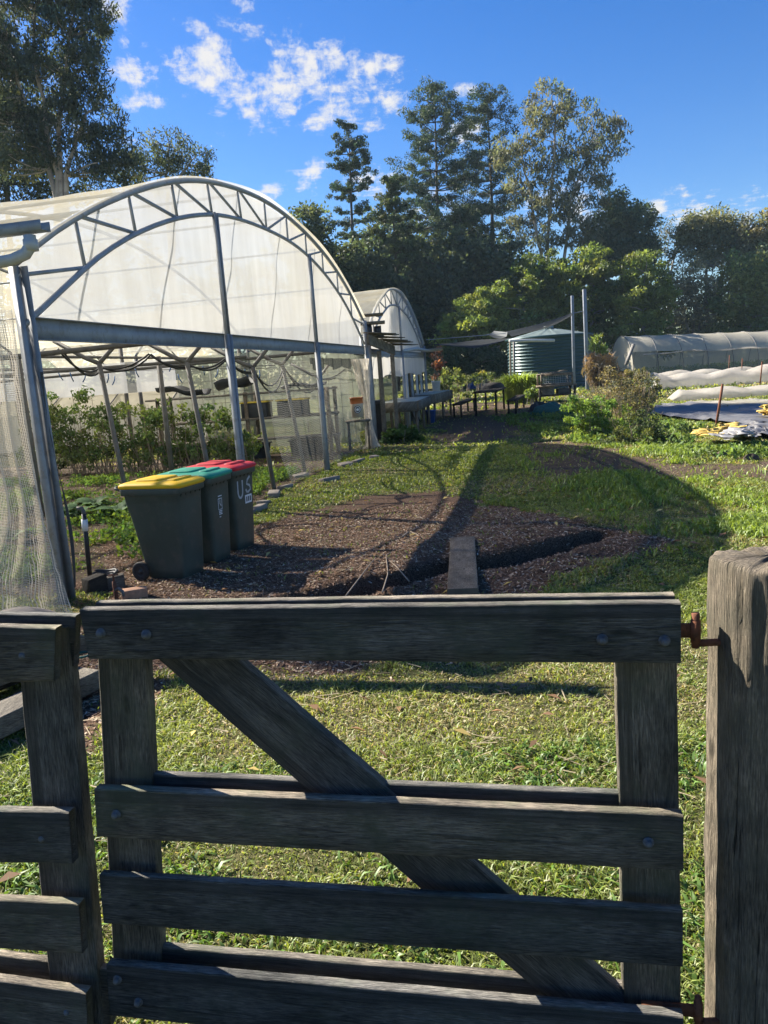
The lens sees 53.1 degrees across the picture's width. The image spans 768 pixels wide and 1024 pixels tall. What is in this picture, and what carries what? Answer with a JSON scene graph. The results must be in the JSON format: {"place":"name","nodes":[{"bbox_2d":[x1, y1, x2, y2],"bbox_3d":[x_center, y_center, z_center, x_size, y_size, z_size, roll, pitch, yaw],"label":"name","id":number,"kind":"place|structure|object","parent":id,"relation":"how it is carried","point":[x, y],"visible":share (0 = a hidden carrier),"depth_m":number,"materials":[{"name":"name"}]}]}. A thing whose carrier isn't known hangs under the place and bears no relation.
{"place":"outdoors","nodes":[
{"label":"outdoors","id":0,"kind":"place"},
{"bbox_2d":[0,526,46,542],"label":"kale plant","id":1,"kind":"object","parent":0,"point":[20,534],"visible":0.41,"depth_m":8.96,"materials":[{"name":"green plant"}]},
{"bbox_2d":[0,377,767,1023],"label":"lawn grass","id":2,"kind":"structure","parent":0,"point":[612,489],"depth_m":4.00,"materials":[{"name":"plant"}]},
{"bbox_2d":[691,428,723,435],"bbox_3d":[5.613,-1.387,13.337,0.553,0.124,1.238,0,11,20],"label":"yellow sack","id":3,"kind":"object","parent":2,"relation":"on","point":[701,431],"visible":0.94,"depth_m":13.23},
{"bbox_2d":[0,366,767,1023],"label":"ground","id":4,"kind":"structure","parent":0,"point":[552,544],"depth_m":6.37,"materials":[{"name":"soil"}]},
{"bbox_2d":[1,606,54,611],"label":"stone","id":5,"kind":"object","parent":4,"relation":"on","point":[25,609],"visible":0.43,"depth_m":5.57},
{"bbox_2d":[14,387,75,474],"bbox_3d":[-7.303,-1.694,16.446,1.299,1.910,1.184,6,14,43],"label":"tomato plant","id":6,"kind":"object","parent":4,"relation":"on","point":[53,420],"visible":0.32,"depth_m":16.35,"materials":[{"name":"green plant"}]},
{"bbox_2d":[0,30,99,202],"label":"gum tree","id":7,"kind":"object","parent":4,"relation":"on","point":[39,187],"visible":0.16,"depth_m":41.00,"materials":[{"name":"green plant"}]},
{"bbox_2d":[0,667,99,739],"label":"sleeper","id":8,"kind":"object","parent":4,"relation":"on","point":[11,715],"visible":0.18,"depth_m":3.90,"materials":[{"name":"wood"}]},
{"bbox_2d":[0,611,115,1023],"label":"timber fence","id":9,"kind":"object","parent":4,"relation":"on","point":[59,921],"visible":0.98,"depth_m":1.78,"materials":[{"name":"grey wood"}]},
{"bbox_2d":[0,0,150,197],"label":"gum tree","id":10,"kind":"object","parent":4,"relation":"on","point":[27,122],"visible":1,"depth_m":32.86,"materials":[{"name":"green plant"}]},
{"bbox_2d":[52,385,104,475],"bbox_3d":[-6.496,-1.724,16.293,1.127,1.896,1.024,-10,12,-28],"label":"tomato plant","id":11,"kind":"object","parent":4,"relation":"on","point":[65,449],"visible":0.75,"depth_m":16.15,"materials":[{"name":"green plant"}]},
{"bbox_2d":[63,502,95,517],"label":"kale plant","id":12,"kind":"object","parent":4,"relation":"on","point":[72,510],"visible":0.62,"depth_m":10.33,"materials":[{"name":"green plant"}]},
{"bbox_2d":[76,506,91,575],"bbox_3d":[-2.562,0.314,6.625,0.079,0.740,0.054,-4,10,0],"label":"standpipe","id":13,"kind":"object","parent":4,"relation":"on","point":[84,523],"visible":0.88,"depth_m":6.60,"materials":[{"name":"black plastic"}]},
{"bbox_2d":[0,380,181,452],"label":"propagation tunnel","id":14,"kind":"structure","parent":4,"relation":"on","point":[114,399],"depth_m":23.52,"materials":[{"name":"plastic"}]},
{"bbox_2d":[71,495,117,509],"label":"kale plant","id":15,"kind":"object","parent":4,"relation":"on","point":[99,501],"visible":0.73,"depth_m":10.90,"materials":[{"name":"green plant"}]},
{"bbox_2d":[81,572,108,594],"bbox_3d":[-2.450,0.621,6.512,0.120,0.176,0.170,4,13,38],"label":"timber offcut","id":16,"kind":"object","parent":4,"relation":"on","point":[96,582],"visible":0.76,"depth_m":6.47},
{"bbox_2d":[72,401,131,473],"bbox_3d":[-5.857,-1.551,16.081,1.282,1.538,1.083,-4,10,0],"label":"tomato plant","id":17,"kind":"object","parent":4,"relation":"on","point":[96,452],"visible":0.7,"depth_m":15.93,"materials":[{"name":"green plant"}]},
{"bbox_2d":[92,500,127,514],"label":"kale plant","id":18,"kind":"object","parent":4,"relation":"on","point":[122,505],"visible":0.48,"depth_m":10.29,"materials":[{"name":"green plant"}]},
{"bbox_2d":[107,572,124,589],"bbox_3d":[-2.353,0.613,6.628,0.220,0.141,0.100,-7,11,-17],"label":"timber offcut","id":19,"kind":"object","parent":4,"relation":"on","point":[120,580],"visible":0.53,"depth_m":6.60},
{"bbox_2d":[108,574,124,599],"bbox_3d":[-2.090,0.628,6.046,0.147,0.280,0.048,1,11,27],"label":"garden tap","id":20,"kind":"object","parent":4,"relation":"on","point":[115,589],"visible":0.88,"depth_m":6.04,"materials":[{"name":"metal"}]},
{"bbox_2d":[102,400,162,472],"bbox_3d":[-5.121,-1.544,15.778,1.281,1.526,1.102,-9,11,-26],"label":"tomato plant","id":21,"kind":"object","parent":4,"relation":"on","point":[133,453],"visible":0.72,"depth_m":15.71,"materials":[{"name":"green plant"}]},
{"bbox_2d":[107,124,216,379],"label":"gum tree","id":22,"kind":"object","parent":4,"relation":"on","point":[167,162],"visible":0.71,"depth_m":48.28,"materials":[{"name":"green plant"}]},
{"bbox_2d":[136,394,195,471],"bbox_3d":[-4.444,-1.610,15.643,1.288,1.600,1.008,-4,10,0],"label":"tomato plant","id":23,"kind":"object","parent":4,"relation":"on","point":[147,453],"visible":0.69,"depth_m":15.50,"materials":[{"name":"green plant"}]},
{"bbox_2d":[0,176,375,612],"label":"greenhouse","id":24,"kind":"object","parent":4,"relation":"on","point":[199,263],"visible":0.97,"depth_m":9.18,"materials":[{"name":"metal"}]},
{"bbox_2d":[352,358,380,449],"bbox_3d":[-0.387,-2.416,17.191,0.446,1.990,0.851,2,12,30],"label":"net curtain","id":25,"kind":"object","parent":24,"relation":"hanging from","point":[365,362],"visible":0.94,"depth_m":17.11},
{"bbox_2d":[158,467,231,562],"bbox_3d":[-1.824,0.033,7.406,0.705,0.905,0.466,-1,11,17],"label":"wheelie bin","id":26,"kind":"object","parent":4,"relation":"on","point":[215,518],"visible":0.51,"depth_m":7.24,"materials":[{"name":"plastic"}]},
{"bbox_2d":[170,400,223,466],"bbox_3d":[-3.810,-1.523,15.366,1.135,1.439,1.029,-4,10,0],"label":"tomato plant","id":27,"kind":"object","parent":4,"relation":"on","point":[188,450],"visible":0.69,"depth_m":15.35,"materials":[{"name":"green plant"}]},
{"bbox_2d":[0,288,427,446],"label":"greenhouse","id":28,"kind":"object","parent":4,"relation":"on","point":[393,305],"visible":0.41,"depth_m":22.28,"materials":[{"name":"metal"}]},
{"bbox_2d":[430,338,509,347],"bbox_3d":[3.347,-6.022,27.385,2.689,0.572,9.770,0,11,22],"label":"shade sail","id":29,"kind":"object","parent":28,"relation":"attached to","point":[477,343],"visible":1,"depth_m":27.41,"materials":[{"name":"fabric"}]},
{"bbox_2d":[207,403,249,460],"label":"tomato plant","id":30,"kind":"object","parent":4,"relation":"on","point":[224,417],"visible":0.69,"depth_m":15.07,"materials":[{"name":"green plant"}]},
{"bbox_2d":[213,429,263,461],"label":"tomato plant","id":31,"kind":"object","parent":4,"relation":"on","point":[246,440],"visible":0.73,"depth_m":15.02,"materials":[{"name":"green plant"}]},
{"bbox_2d":[145,386,340,460],"bbox_3d":[-3.044,-1.881,16.972,4.160,1.510,0.850,-3,10,6],"label":"potting bench","id":32,"kind":"object","parent":4,"relation":"on","point":[247,419],"visible":0.53,"depth_m":16.60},
{"bbox_2d":[155,385,211,395],"bbox_3d":[-4.434,-2.676,16.970,1.115,0.250,0.515,-2,10,12],"label":"seedling tray","id":33,"kind":"object","parent":32,"relation":"on","point":[183,390],"visible":0.76,"depth_m":16.81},
{"bbox_2d":[213,375,252,390],"bbox_3d":[-3.255,-2.835,16.850,0.817,0.301,0.518,-2,10,12],"label":"seedling tray","id":34,"kind":"object","parent":32,"relation":"on","point":[223,383],"visible":0.76,"depth_m":16.67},
{"bbox_2d":[239,400,272,418],"bbox_3d":[-2.780,-2.243,16.785,0.630,0.350,0.460,-2,10,12],"label":"storage crate","id":35,"kind":"object","parent":32,"relation":"on","point":[253,408],"visible":0.67,"depth_m":16.60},
{"bbox_2d":[275,397,310,415],"bbox_3d":[-1.972,-2.293,16.742,0.670,0.350,0.460,-2,10,12],"label":"storage crate","id":36,"kind":"object","parent":32,"relation":"on","point":[301,403],"visible":0.8,"depth_m":16.55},
{"bbox_2d":[228,441,271,459],"bbox_3d":[-3.022,-1.372,17.192,0.954,0.330,0.509,-2,10,12],"label":"storage tub","id":37,"kind":"object","parent":4,"relation":"on","point":[261,453],"visible":0.3,"depth_m":16.95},
{"bbox_2d":[287,437,328,455],"bbox_3d":[-1.635,-1.451,16.993,0.848,0.360,0.509,-2,10,12],"label":"storage tub","id":38,"kind":"object","parent":4,"relation":"on","point":[315,440],"visible":0.47,"depth_m":16.78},
{"bbox_2d":[287,199,342,260],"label":"round tree","id":39,"kind":"object","parent":4,"relation":"on","point":[315,226],"visible":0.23,"depth_m":58.44,"materials":[{"name":"green plant"}]},
{"bbox_2d":[325,118,378,354],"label":"hoop pine","id":40,"kind":"object","parent":4,"relation":"on","point":[352,165],"visible":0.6,"depth_m":69.23,"materials":[{"name":"green plant"}]},
{"bbox_2d":[345,419,370,450],"bbox_3d":[-0.559,-1.701,17.235,0.550,0.734,0.420,-4,10,0],"label":"bucket stand","id":41,"kind":"object","parent":4,"relation":"on","point":[368,428],"visible":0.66,"depth_m":17.07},
{"bbox_2d":[349,397,362,417],"bbox_3d":[-0.599,-2.324,17.052,0.307,0.440,0.307,-4,10,0],"label":"bucket","id":42,"kind":"object","parent":41,"relation":"on","point":[356,403],"visible":1,"depth_m":16.94,"materials":[{"name":"white plastic"}]},
{"bbox_2d":[363,400,381,441],"bbox_3d":[-0.211,-2.248,18.996,0.540,1.015,0.540,-4,10,0],"label":"garbage bin","id":43,"kind":"object","parent":4,"relation":"on","point":[378,417],"visible":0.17,"depth_m":18.76,"materials":[{"name":"black plastic"}]},
{"bbox_2d":[328,235,423,354],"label":"fig tree","id":44,"kind":"object","parent":4,"relation":"on","point":[362,269],"visible":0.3,"depth_m":59.97,"materials":[{"name":"green plant"}]},
{"bbox_2d":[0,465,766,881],"bbox_3d":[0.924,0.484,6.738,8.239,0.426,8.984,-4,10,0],"label":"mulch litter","id":45,"kind":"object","parent":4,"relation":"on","point":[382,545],"visible":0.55,"depth_m":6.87,"materials":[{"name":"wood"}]},
{"bbox_2d":[122,585,147,599],"bbox_3d":[-2.036,0.661,6.266,0.200,0.078,0.110,-8,11,-20],"label":"brick","id":46,"kind":"object","parent":45,"relation":"on","point":[137,592],"visible":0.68,"depth_m":6.22,"materials":[{"name":"brick"}]},
{"bbox_2d":[114,475,204,580],"bbox_3d":[-1.972,0.132,6.915,0.705,0.905,0.466,0,11,20],"label":"wheelie bin","id":47,"kind":"object","parent":45,"relation":"on","point":[165,513],"visible":1,"depth_m":6.74,"materials":[{"name":"plastic"}]},
{"bbox_2d":[188,460,255,550],"bbox_3d":[-1.676,-0.068,7.900,0.705,0.905,0.466,0,11,21],"label":"wheelie bin","id":48,"kind":"object","parent":45,"relation":"on","point":[240,498],"visible":0.41,"depth_m":7.73,"materials":[{"name":"plastic"}]},
{"bbox_2d":[0,407,767,584],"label":"weeds","id":49,"kind":"object","parent":4,"relation":"on","point":[128,534],"visible":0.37,"depth_m":12.45,"materials":[{"name":"green plant"}]},
{"bbox_2d":[360,312,417,431],"bbox_3d":[0.168,-3.171,18.655,0.832,3.096,3.426,0,11,20],"label":"slatted frame","id":50,"kind":"object","parent":4,"relation":"on","point":[383,344],"visible":0.85,"depth_m":18.28,"materials":[{"name":"metal"}]},
{"bbox_2d":[363,174,432,390],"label":"hoop pine","id":51,"kind":"object","parent":4,"relation":"on","point":[390,201],"visible":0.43,"depth_m":62.29,"materials":[{"name":"green plant"}]},
{"bbox_2d":[379,423,424,443],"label":"squash plant","id":52,"kind":"object","parent":4,"relation":"on","point":[396,435],"visible":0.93,"depth_m":18.06,"materials":[{"name":"green plant"}]},
{"bbox_2d":[50,201,759,381],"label":"wood","id":53,"kind":"object","parent":4,"relation":"on","point":[367,230],"visible":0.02,"depth_m":91.42,"materials":[{"name":"green plant"}]},
{"bbox_2d":[385,396,430,430],"bbox_3d":[0.674,-2.779,22.117,1.090,0.928,3.549,-2,10,9],"label":"nursery bench","id":54,"kind":"object","parent":4,"relation":"on","point":[411,404],"visible":0.65,"depth_m":20.66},
{"bbox_2d":[400,390,452,423],"bbox_3d":[1.535,-3.589,26.200,1.140,0.952,3.711,-2,11,14],"label":"nursery bench","id":55,"kind":"object","parent":4,"relation":"on","point":[442,396],"visible":0.48,"depth_m":25.51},
{"bbox_2d":[371,75,502,379],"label":"hoop pine","id":56,"kind":"object","parent":4,"relation":"on","point":[430,112],"visible":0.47,"depth_m":71.84,"materials":[{"name":"green plant"}]},
{"bbox_2d":[429,345,446,382],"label":"red shrub","id":57,"kind":"object","parent":4,"relation":"on","point":[438,364],"visible":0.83,"depth_m":39.19,"materials":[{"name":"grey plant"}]},
{"bbox_2d":[434,366,454,407],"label":"garden plant","id":58,"kind":"object","parent":4,"relation":"on","point":[447,380],"visible":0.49,"depth_m":33.34,"materials":[{"name":"green plant"}]},
{"bbox_2d":[450,367,465,402],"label":"garden plant","id":59,"kind":"object","parent":4,"relation":"on","point":[459,379],"visible":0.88,"depth_m":35.47,"materials":[{"name":"green plant"}]},
{"bbox_2d":[447,536,478,594],"bbox_3d":[0.652,0.418,6.358,0.227,0.065,1.687,-3,10,6],"label":"plank","id":60,"kind":"object","parent":4,"relation":"on","point":[462,575],"visible":1,"depth_m":6.16,"materials":[{"name":"wood"}]},
{"bbox_2d":[451,398,474,417],"bbox_3d":[2.908,-3.764,27.689,0.320,0.475,3.994,-1,11,14],"label":"bench","id":61,"kind":"object","parent":4,"relation":"on","point":[462,402],"visible":0.87,"depth_m":26.71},
{"bbox_2d":[459,373,475,398],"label":"garden plant","id":62,"kind":"object","parent":4,"relation":"on","point":[466,394],"visible":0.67,"depth_m":37.44,"materials":[{"name":"green plant"}]},
{"bbox_2d":[393,223,542,380],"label":"fig tree","id":63,"kind":"object","parent":4,"relation":"on","point":[494,267],"visible":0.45,"depth_m":63.87,"materials":[{"name":"green plant"}]},
{"bbox_2d":[427,339,508,390],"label":"vine trellis","id":64,"kind":"object","parent":4,"relation":"on","point":[472,361],"visible":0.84,"depth_m":54.39,"materials":[{"name":"green plant"}]},
{"bbox_2d":[423,204,521,378],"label":"hoop pine","id":65,"kind":"object","parent":4,"relation":"on","point":[461,216],"visible":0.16,"depth_m":65.83,"materials":[{"name":"green plant"}]},
{"bbox_2d":[428,279,540,383],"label":"leafy tree","id":66,"kind":"object","parent":4,"relation":"on","point":[490,313],"visible":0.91,"depth_m":55.60,"materials":[{"name":"green plant"}]},
{"bbox_2d":[472,387,505,415],"bbox_3d":[3.827,-3.986,27.580,0.835,0.819,4.118,-2,10,13],"label":"picnic table","id":67,"kind":"object","parent":4,"relation":"on","point":[493,390],"visible":0.9,"depth_m":26.02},
{"bbox_2d":[440,82,554,379],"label":"hoop pine","id":68,"kind":"object","parent":4,"relation":"on","point":[486,111],"visible":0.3,"depth_m":74.14,"materials":[{"name":"green plant"}]},
{"bbox_2d":[490,371,545,403],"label":"lemongrass clump","id":69,"kind":"object","parent":4,"relation":"on","point":[515,384],"visible":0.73,"depth_m":32.24,"materials":[{"name":"green plant"}]},
{"bbox_2d":[524,385,538,403],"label":"leafy plant","id":70,"kind":"object","parent":4,"relation":"on","point":[532,394],"visible":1,"depth_m":31.23,"materials":[{"name":"green plant"}]},
{"bbox_2d":[509,339,554,374],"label":"pipe frame","id":71,"kind":"object","parent":4,"relation":"on","point":[513,341],"visible":0.75,"depth_m":42.52,"materials":[{"name":"white plastic"}]},
{"bbox_2d":[501,248,596,337],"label":"leafy tree","id":72,"kind":"object","parent":4,"relation":"on","point":[543,288],"visible":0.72,"depth_m":56.86,"materials":[{"name":"green plant"}]},
{"bbox_2d":[505,326,592,388],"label":"water tank","id":73,"kind":"object","parent":4,"relation":"on","point":[535,358],"visible":0.52,"depth_m":45.39,"materials":[{"name":"metal"}]},
{"bbox_2d":[528,402,570,417],"bbox_3d":[5.187,-3.186,23.880,1.510,0.493,0.828,-4,10,0],"label":"netting pile","id":74,"kind":"object","parent":4,"relation":"on","point":[551,407],"visible":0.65,"depth_m":23.57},
{"bbox_2d":[535,383,576,401],"bbox_3d":[6.962,-4.802,31.234,1.550,0.747,0.900,-4,10,0],"label":"work table","id":75,"kind":"object","parent":4,"relation":"on","point":[569,385],"visible":0.56,"depth_m":30.84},
{"bbox_2d":[536,372,572,385],"bbox_3d":[6.919,-5.395,31.127,1.320,0.468,0.800,-4,10,0],"label":"wire cage","id":76,"kind":"object","parent":75,"relation":"on","point":[555,375],"visible":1,"depth_m":30.77,"materials":[{"name":"metal"}]},
{"bbox_2d":[488,76,634,265],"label":"gum tree","id":77,"kind":"object","parent":4,"relation":"on","point":[564,199],"visible":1,"depth_m":65.55,"materials":[{"name":"green plant"}]},
{"bbox_2d":[571,296,575,382],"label":"steel pole","id":78,"kind":"object","parent":4,"relation":"on","point":[573,336],"visible":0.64,"depth_m":41.09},
{"bbox_2d":[506,313,572,336],"bbox_3d":[6.618,-8.429,34.415,1.590,1.492,15.122,0,11,22],"label":"shade sail","id":79,"kind":"object","parent":78,"relation":"attached to","point":[533,328],"visible":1,"depth_m":35.30,"materials":[{"name":"fabric"}]},
{"bbox_2d":[582,289,589,389],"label":"steel pole","id":80,"kind":"object","parent":4,"relation":"on","point":[585,324],"visible":0.8,"depth_m":40.98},
{"bbox_2d":[551,241,631,373],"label":"leafy tree","id":81,"kind":"object","parent":4,"relation":"on","point":[595,271],"visible":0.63,"depth_m":59.04,"materials":[{"name":"green plant"}]},
{"bbox_2d":[567,381,625,419],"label":"lavender bush","id":82,"kind":"object","parent":4,"relation":"on","point":[591,394],"visible":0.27,"depth_m":18.80,"materials":[{"name":"green plant"}]},
{"bbox_2d":[587,333,608,381],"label":"cane plant","id":83,"kind":"object","parent":4,"relation":"on","point":[601,347],"visible":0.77,"depth_m":36.20,"materials":[{"name":"green plant"}]},
{"bbox_2d":[559,394,646,440],"bbox_3d":[4.286,-1.762,14.544,1.860,1.069,0.868,-4,10,0],"label":"flowering bush","id":84,"kind":"object","parent":4,"relation":"on","point":[596,414],"visible":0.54,"depth_m":14.44,"materials":[{"name":"green plant"}]},
{"bbox_2d":[581,350,633,393],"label":"dead reed clump","id":85,"kind":"object","parent":4,"relation":"on","point":[590,363],"visible":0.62,"depth_m":35.39,"materials":[{"name":"brown plant"}]},
{"bbox_2d":[569,184,669,277],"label":"round tree","id":86,"kind":"object","parent":4,"relation":"on","point":[626,232],"visible":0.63,"depth_m":69.59,"materials":[{"name":"green plant"}]},
{"bbox_2d":[591,363,663,427],"bbox_3d":[5.160,-2.418,16.413,1.500,1.546,1.120,-4,10,0],"label":"dry bush","id":87,"kind":"object","parent":4,"relation":"on","point":[632,394],"visible":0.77,"depth_m":16.32,"materials":[{"name":"green plant"}]},
{"bbox_2d":[595,407,675,445],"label":"dark bush","id":88,"kind":"object","parent":4,"relation":"on","point":[621,436],"visible":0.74,"depth_m":13.10,"materials":[{"name":"green plant"}]},
{"bbox_2d":[624,366,661,395],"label":"leafy shrub","id":89,"kind":"object","parent":4,"relation":"on","point":[627,372],"visible":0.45,"depth_m":29.61,"materials":[{"name":"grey plant"}]},
{"bbox_2d":[605,248,682,371],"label":"leafy tree","id":90,"kind":"object","parent":4,"relation":"on","point":[643,295],"visible":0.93,"depth_m":57.26,"materials":[{"name":"green plant"}]},
{"bbox_2d":[655,214,676,334],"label":"gum tree","id":91,"kind":"object","parent":4,"relation":"on","point":[666,231],"visible":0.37,"depth_m":76.63,"materials":[{"name":"green plant"}]},
{"bbox_2d":[612,330,767,373],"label":"crop tunnel","id":92,"kind":"structure","parent":4,"relation":"on","point":[631,353],"depth_m":51.98,"materials":[{"name":"plastic"}]},
{"bbox_2d":[656,245,746,334],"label":"wattle tree","id":93,"kind":"object","parent":4,"relation":"on","point":[689,287],"visible":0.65,"depth_m":61.43,"materials":[{"name":"green plant"}]},
{"bbox_2d":[661,202,745,315],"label":"round tree","id":94,"kind":"object","parent":4,"relation":"on","point":[713,233],"visible":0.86,"depth_m":68.32,"materials":[{"name":"green plant"}]},
{"bbox_2d":[642,360,767,372],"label":"leafy crop","id":95,"kind":"object","parent":4,"relation":"on","point":[710,364],"visible":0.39,"depth_m":52.87,"materials":[{"name":"green plant"}]},
{"bbox_2d":[650,364,767,381],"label":"row cover","id":96,"kind":"object","parent":4,"relation":"on","point":[704,371],"visible":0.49,"depth_m":43.78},
{"bbox_2d":[651,401,767,421],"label":"weed mat","id":97,"kind":"object","parent":4,"relation":"on","point":[698,410],"visible":0.94,"depth_m":20.03,"materials":[{"name":"fabric"}]},
{"bbox_2d":[653,366,767,388],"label":"row cover","id":98,"kind":"object","parent":4,"relation":"on","point":[725,377],"visible":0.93,"depth_m":35.85,"materials":[{"name":"fabric"}]},
{"bbox_2d":[667,385,767,400],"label":"row cover","id":99,"kind":"object","parent":4,"relation":"on","point":[714,392],"visible":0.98,"depth_m":26.41,"materials":[{"name":"fabric"}]},
{"bbox_2d":[673,398,767,405],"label":"fleece cloth","id":100,"kind":"object","parent":4,"relation":"on","point":[745,401],"visible":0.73,"depth_m":23.02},
{"bbox_2d":[685,239,767,333],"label":"wattle tree","id":101,"kind":"object","parent":4,"relation":"on","point":[764,252],"visible":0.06,"depth_m":63.67,"materials":[{"name":"green plant"}]},
{"bbox_2d":[691,546,767,1023],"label":"gate post","id":102,"kind":"object","parent":4,"relation":"on","point":[736,882],"visible":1,"depth_m":1.47,"materials":[{"name":"grey wood"}]},
{"bbox_2d":[80,592,702,1023],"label":"garden gate","id":103,"kind":"structure","parent":102,"relation":"attached to","point":[436,842],"depth_m":1.64,"materials":[{"name":"grey wood"}]},
{"bbox_2d":[708,427,756,439],"bbox_3d":[5.863,-1.319,12.866,0.767,0.144,1.716,2,12,31],"label":"grey sack","id":104,"kind":"object","parent":4,"relation":"on","point":[731,432],"visible":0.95,"depth_m":12.70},
{"bbox_2d":[698,247,767,333],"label":"wattle tree","id":105,"kind":"object","parent":4,"relation":"on","point":[748,281],"visible":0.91,"depth_m":59.58,"materials":[{"name":"green plant"}]},
{"bbox_2d":[720,207,767,268],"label":"round tree","id":106,"kind":"object","parent":4,"relation":"on","point":[752,234],"visible":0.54,"depth_m":66.56,"materials":[{"name":"green plant"}]},
{"bbox_2d":[733,420,767,435],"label":"sack","id":107,"kind":"object","parent":4,"relation":"on","point":[759,427],"visible":0.64,"depth_m":15.15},
{"bbox_2d":[0,0,767,375],"label":"sky","id":108,"kind":"structure","parent":0,"point":[262,83],"materials":[{"name":"blue"}]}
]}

